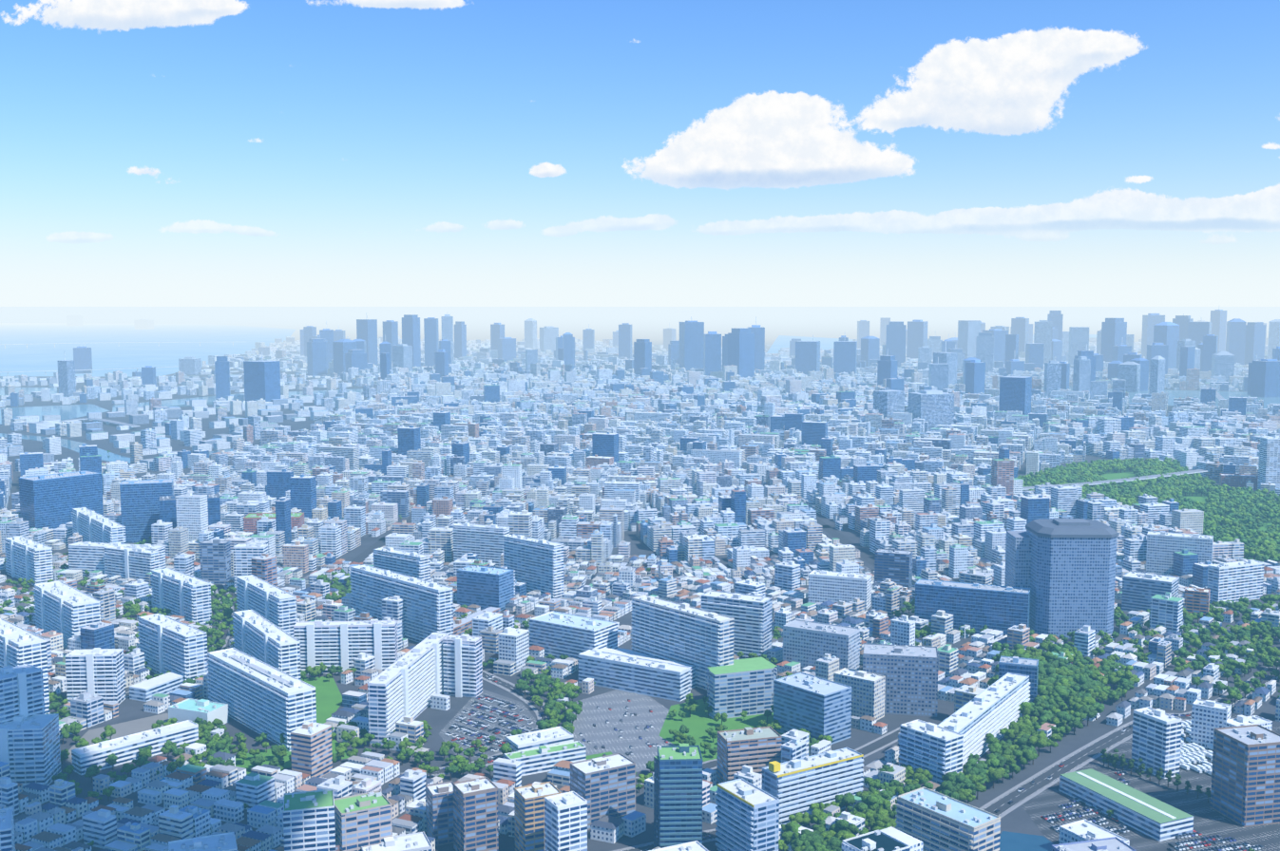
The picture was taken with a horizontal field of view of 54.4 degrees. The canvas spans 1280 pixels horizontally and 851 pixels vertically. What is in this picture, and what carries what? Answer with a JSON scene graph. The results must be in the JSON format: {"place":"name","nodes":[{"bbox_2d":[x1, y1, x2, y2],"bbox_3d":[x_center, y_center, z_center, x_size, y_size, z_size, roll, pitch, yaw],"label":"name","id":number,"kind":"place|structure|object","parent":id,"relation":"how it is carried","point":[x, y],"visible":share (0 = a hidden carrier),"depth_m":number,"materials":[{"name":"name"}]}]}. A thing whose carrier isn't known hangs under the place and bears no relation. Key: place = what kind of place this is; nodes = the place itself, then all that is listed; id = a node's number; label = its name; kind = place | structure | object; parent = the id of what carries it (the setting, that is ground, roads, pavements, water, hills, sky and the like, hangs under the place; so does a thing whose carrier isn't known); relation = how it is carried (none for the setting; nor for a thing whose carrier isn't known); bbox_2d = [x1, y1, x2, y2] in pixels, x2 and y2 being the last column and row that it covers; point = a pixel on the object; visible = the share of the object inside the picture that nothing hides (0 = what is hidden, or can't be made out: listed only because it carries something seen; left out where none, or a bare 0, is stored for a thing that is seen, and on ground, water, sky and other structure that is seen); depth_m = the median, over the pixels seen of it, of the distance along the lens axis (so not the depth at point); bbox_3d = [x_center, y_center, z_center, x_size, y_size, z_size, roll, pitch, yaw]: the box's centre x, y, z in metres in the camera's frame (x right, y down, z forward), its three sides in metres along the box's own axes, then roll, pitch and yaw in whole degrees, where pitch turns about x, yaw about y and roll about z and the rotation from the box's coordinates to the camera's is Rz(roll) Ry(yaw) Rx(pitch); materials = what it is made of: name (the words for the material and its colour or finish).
{"place":"outdoors","nodes":[
{"label":"outdoors","id":0,"kind":"place"},
{"bbox_2d":[0,387,76,395],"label":"canal water","id":1,"kind":"structure","parent":0,"point":[28,391],"depth_m":4521.92,"materials":[{"name":"blue liquid"}]},
{"bbox_2d":[0,404,110,424],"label":"river","id":2,"kind":"structure","parent":0,"point":[69,412],"depth_m":3641.09,"materials":[{"name":"blue liquid"}]},
{"bbox_2d":[0,433,232,463],"bbox_3d":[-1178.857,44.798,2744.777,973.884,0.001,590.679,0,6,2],"label":"river","id":3,"kind":"structure","parent":0,"point":[103,453],"depth_m":2688.81,"materials":[{"name":"blue liquid"}]},
{"bbox_2d":[66,713,168,763],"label":"school yard ground","id":4,"kind":"structure","parent":0,"point":[129,728],"depth_m":918.05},
{"bbox_2d":[0,323,295,377],"bbox_3d":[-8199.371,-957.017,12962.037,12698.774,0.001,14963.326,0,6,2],"label":"bay water","id":5,"kind":"structure","parent":0,"point":[109,346],"depth_m":9576.49,"materials":[{"name":"blue liquid"}]},
{"bbox_2d":[125,584,229,697],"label":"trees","id":6,"kind":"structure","parent":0,"point":[219,587],"depth_m":1198.77,"materials":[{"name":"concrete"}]},
{"bbox_2d":[125,584,233,698],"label":"road","id":7,"kind":"structure","parent":0,"point":[231,622],"depth_m":1223.76,"materials":[{"name":"grey asphalt"}]},
{"bbox_2d":[112,388,362,412],"bbox_3d":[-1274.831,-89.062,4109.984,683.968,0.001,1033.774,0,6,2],"label":"canal water","id":8,"kind":"structure","parent":0,"point":[181,402],"depth_m":4033.98,"materials":[{"name":"blue liquid"}]},
{"bbox_2d":[252,426,310,445],"bbox_3d":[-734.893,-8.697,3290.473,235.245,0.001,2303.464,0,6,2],"label":"river","id":9,"kind":"structure","parent":0,"point":[258,443],"depth_m":3093.42,"materials":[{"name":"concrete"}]},
{"bbox_2d":[300,676,342,724],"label":"courtyard lawn","id":10,"kind":"structure","parent":0,"point":[328,699],"depth_m":993.42,"materials":[{"name":"green plant"}]},
{"bbox_2d":[9,442,634,461],"bbox_3d":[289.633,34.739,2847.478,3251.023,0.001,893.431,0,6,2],"label":"avenue road","id":11,"kind":"structure","parent":0,"point":[143,458],"depth_m":2508.48,"materials":[{"name":"grey asphalt"}]},
{"bbox_2d":[350,516,411,563],"bbox_3d":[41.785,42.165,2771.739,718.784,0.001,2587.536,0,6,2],"label":"avenue road","id":12,"kind":"structure","parent":0,"point":[362,556],"depth_m":1588.17,"materials":[{"name":"grey asphalt"}]},
{"bbox_2d":[53,524,848,555],"bbox_3d":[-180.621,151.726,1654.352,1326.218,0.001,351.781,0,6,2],"label":"avenue road","id":13,"kind":"structure","parent":0,"point":[557,535],"depth_m":1685.83,"materials":[{"name":"grey asphalt"}]},
{"bbox_2d":[401,670,544,777],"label":"sidewalk","id":14,"kind":"structure","parent":0,"point":[532,708],"depth_m":976.65,"materials":[{"name":"grey concrete"}]},
{"bbox_2d":[438,689,537,761],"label":"parking pavement","id":15,"kind":"structure","parent":0,"point":[468,707],"depth_m":930.51,"materials":[{"name":"grey asphalt"}]},
{"bbox_2d":[426,671,549,776],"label":"curved street","id":16,"kind":"structure","parent":0,"point":[514,690],"depth_m":990.76,"materials":[{"name":"grey asphalt"}]},
{"bbox_2d":[586,751,612,760],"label":"school lawn","id":17,"kind":"structure","parent":0,"point":[597,755],"depth_m":864.01,"materials":[{"name":"green plant"}]},
{"bbox_2d":[571,689,675,772],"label":"plaza pavement","id":18,"kind":"structure","parent":0,"point":[601,734],"depth_m":926.32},
{"bbox_2d":[0,306,1279,850],"bbox_3d":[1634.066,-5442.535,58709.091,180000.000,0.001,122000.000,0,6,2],"label":"ground","id":19,"kind":"structure","parent":0,"point":[775,322],"depth_m":5487.87,"materials":[{"name":"grey concrete"}]},
{"bbox_2d":[235,739,349,774],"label":"lawn slab","id":20,"kind":"structure","parent":19,"relation":"on","point":[249,767],"depth_m":858.60,"materials":[{"name":"green plant"}]},
{"bbox_2d":[0,342,1223,491],"bbox_3d":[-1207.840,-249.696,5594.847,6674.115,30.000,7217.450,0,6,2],"label":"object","id":21,"kind":"structure","parent":19,"relation":"on","point":[1218,396],"depth_m":3121.93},
{"bbox_2d":[0,336,1279,850],"bbox_3d":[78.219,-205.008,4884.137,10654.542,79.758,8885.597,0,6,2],"label":"city blocks","id":22,"kind":"structure","parent":19,"relation":"on","point":[475,431],"depth_m":1759.21,"materials":[{"name":"white concrete"}]},
{"bbox_2d":[0,436,1279,850],"bbox_3d":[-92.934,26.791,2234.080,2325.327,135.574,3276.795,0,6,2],"label":"apartment buildings","id":23,"kind":"structure","parent":19,"relation":"on","point":[678,651],"depth_m":943.75,"materials":[{"name":"white concrete"}]},
{"bbox_2d":[0,517,1279,850],"bbox_3d":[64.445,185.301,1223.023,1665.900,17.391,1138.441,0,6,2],"label":"trees","id":24,"kind":"object","parent":19,"relation":"on","point":[1079,687],"visible":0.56,"depth_m":929.76,"materials":[{"name":"green plant"}]},
{"bbox_2d":[57,308,1279,431],"bbox_3d":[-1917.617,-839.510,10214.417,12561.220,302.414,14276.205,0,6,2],"label":"distant skyscrapers","id":25,"kind":"structure","parent":19,"relation":"on","point":[976,350],"depth_m":5255.70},
{"bbox_2d":[86,450,1272,850],"bbox_3d":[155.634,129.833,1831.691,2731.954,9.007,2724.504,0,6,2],"label":"street trees","id":26,"kind":"object","parent":19,"relation":"on","point":[740,654],"visible":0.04,"depth_m":909.01,"materials":[{"name":"green plant"}]},
{"bbox_2d":[442,668,1274,850],"bbox_3d":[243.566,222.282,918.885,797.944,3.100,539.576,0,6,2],"label":"parked cars","id":27,"kind":"object","parent":19,"relation":"on","point":[1191,754],"visible":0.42,"depth_m":860.92,"materials":[{"name":"paint"}]},
{"bbox_2d":[1004,518,1118,639],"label":"high-rise building","id":28,"kind":"structure","parent":19,"relation":"on","point":[1063,570],"depth_m":1162.19,"materials":[{"name":"blue glass"}]},
{"bbox_2d":[982,666,1279,816],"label":"road","id":29,"kind":"structure","parent":19,"relation":"on","point":[1072,762],"depth_m":847.75,"materials":[{"name":"grey asphalt"}]},
{"bbox_2d":[984,682,1248,809],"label":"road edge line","id":30,"kind":"object","parent":29,"relation":"on","point":[1069,757],"visible":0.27,"depth_m":849.47,"materials":[{"name":"white paint"}]},
{"bbox_2d":[999,681,1268,815],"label":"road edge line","id":31,"kind":"object","parent":29,"relation":"on","point":[1088,759],"visible":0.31,"depth_m":837.36,"materials":[{"name":"white paint"}]},
{"bbox_2d":[0,0,1279,306],"label":"sky","id":32,"kind":"structure","parent":0,"point":[378,127],"materials":[{"name":"blue"}]},
{"bbox_2d":[611,826,812,850],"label":"sidewalk","id":33,"kind":"structure","parent":0,"point":[651,843],"depth_m":723.23,"materials":[{"name":"grey concrete"}]},
{"bbox_2d":[622,822,812,850],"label":"road","id":34,"kind":"structure","parent":0,"point":[712,834],"depth_m":720.05,"materials":[{"name":"grey asphalt"}]},
{"bbox_2d":[658,699,783,762],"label":"garden lawn","id":35,"kind":"structure","parent":0,"point":[698,722],"depth_m":928.38,"materials":[{"name":"green plant"}]},
{"bbox_2d":[580,433,874,567],"bbox_3d":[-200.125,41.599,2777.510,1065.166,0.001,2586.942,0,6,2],"label":"avenue road","id":36,"kind":"structure","parent":0,"point":[864,555],"depth_m":1645.36,"materials":[{"name":"grey asphalt"}]},
{"bbox_2d":[635,729,899,783],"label":"road","id":37,"kind":"structure","parent":0,"point":[879,744],"depth_m":880.43,"materials":[{"name":"grey asphalt"}]},
{"bbox_2d":[635,727,899,784],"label":"sidewalk","id":38,"kind":"structure","parent":0,"point":[877,739],"depth_m":880.44,"materials":[{"name":"grey concrete"}]},
{"bbox_2d":[766,335,853,353],"bbox_3d":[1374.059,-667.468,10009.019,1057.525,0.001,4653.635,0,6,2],"label":"bay water","id":39,"kind":"structure","parent":0,"point":[781,341],"depth_m":10295.77,"materials":[{"name":"blue liquid"}]},
{"bbox_2d":[999,831,1054,850],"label":"small canal water","id":40,"kind":"structure","parent":0,"point":[1014,842],"depth_m":724.07,"materials":[{"name":"blue liquid"}]},
{"bbox_2d":[1032,334,1096,340],"bbox_3d":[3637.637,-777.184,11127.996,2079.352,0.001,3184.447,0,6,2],"label":"bay water","id":41,"kind":"structure","parent":0,"point":[1092,335],"depth_m":12115.80,"materials":[{"name":"blue liquid"}]},
{"bbox_2d":[1100,472,1134,480],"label":"park lawn","id":42,"kind":"structure","parent":0,"point":[1116,476],"depth_m":2272.58,"materials":[{"name":"green plant"}]},
{"bbox_2d":[979,661,1278,819],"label":"sidewalk","id":43,"kind":"structure","parent":0,"point":[1057,763],"depth_m":847.76,"materials":[{"name":"grey concrete"}]},
{"bbox_2d":[1021,714,1279,850],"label":"parking lot","id":44,"kind":"structure","parent":0,"point":[1208,821],"depth_m":771.63,"materials":[{"name":"grey asphalt"}]},
{"bbox_2d":[1100,748,1210,802],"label":"depot conifers","id":45,"kind":"object","parent":44,"relation":"on","point":[1115,760],"visible":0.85,"depth_m":821.26,"materials":[{"name":"green plant"}]},
{"bbox_2d":[1025,466,1279,562],"bbox_3d":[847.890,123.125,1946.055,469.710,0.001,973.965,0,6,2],"label":"park ground","id":46,"kind":"structure","parent":0,"point":[1196,494],"depth_m":2046.59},
{"bbox_2d":[1016,457,1279,562],"bbox_3d":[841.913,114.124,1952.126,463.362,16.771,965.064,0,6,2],"label":"park trees","id":47,"kind":"object","parent":46,"relation":"on","point":[1256,504],"visible":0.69,"depth_m":1984.92,"materials":[{"name":"green plant"}]},
{"bbox_2d":[1041,387,1279,408],"bbox_3d":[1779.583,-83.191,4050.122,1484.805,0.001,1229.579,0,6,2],"label":"river","id":48,"kind":"structure","parent":0,"point":[1173,394],"depth_m":4242.04,"materials":[{"name":"liquid"}]},
{"bbox_2d":[1184,496,1207,506],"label":"park lawn","id":49,"kind":"structure","parent":0,"point":[1199,499],"depth_m":1996.71,"materials":[{"name":"green plant"}]},
{"bbox_2d":[1252,523,1279,532],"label":"park lawn","id":50,"kind":"structure","parent":0,"point":[1265,526],"depth_m":1750.24,"materials":[{"name":"green plant"}]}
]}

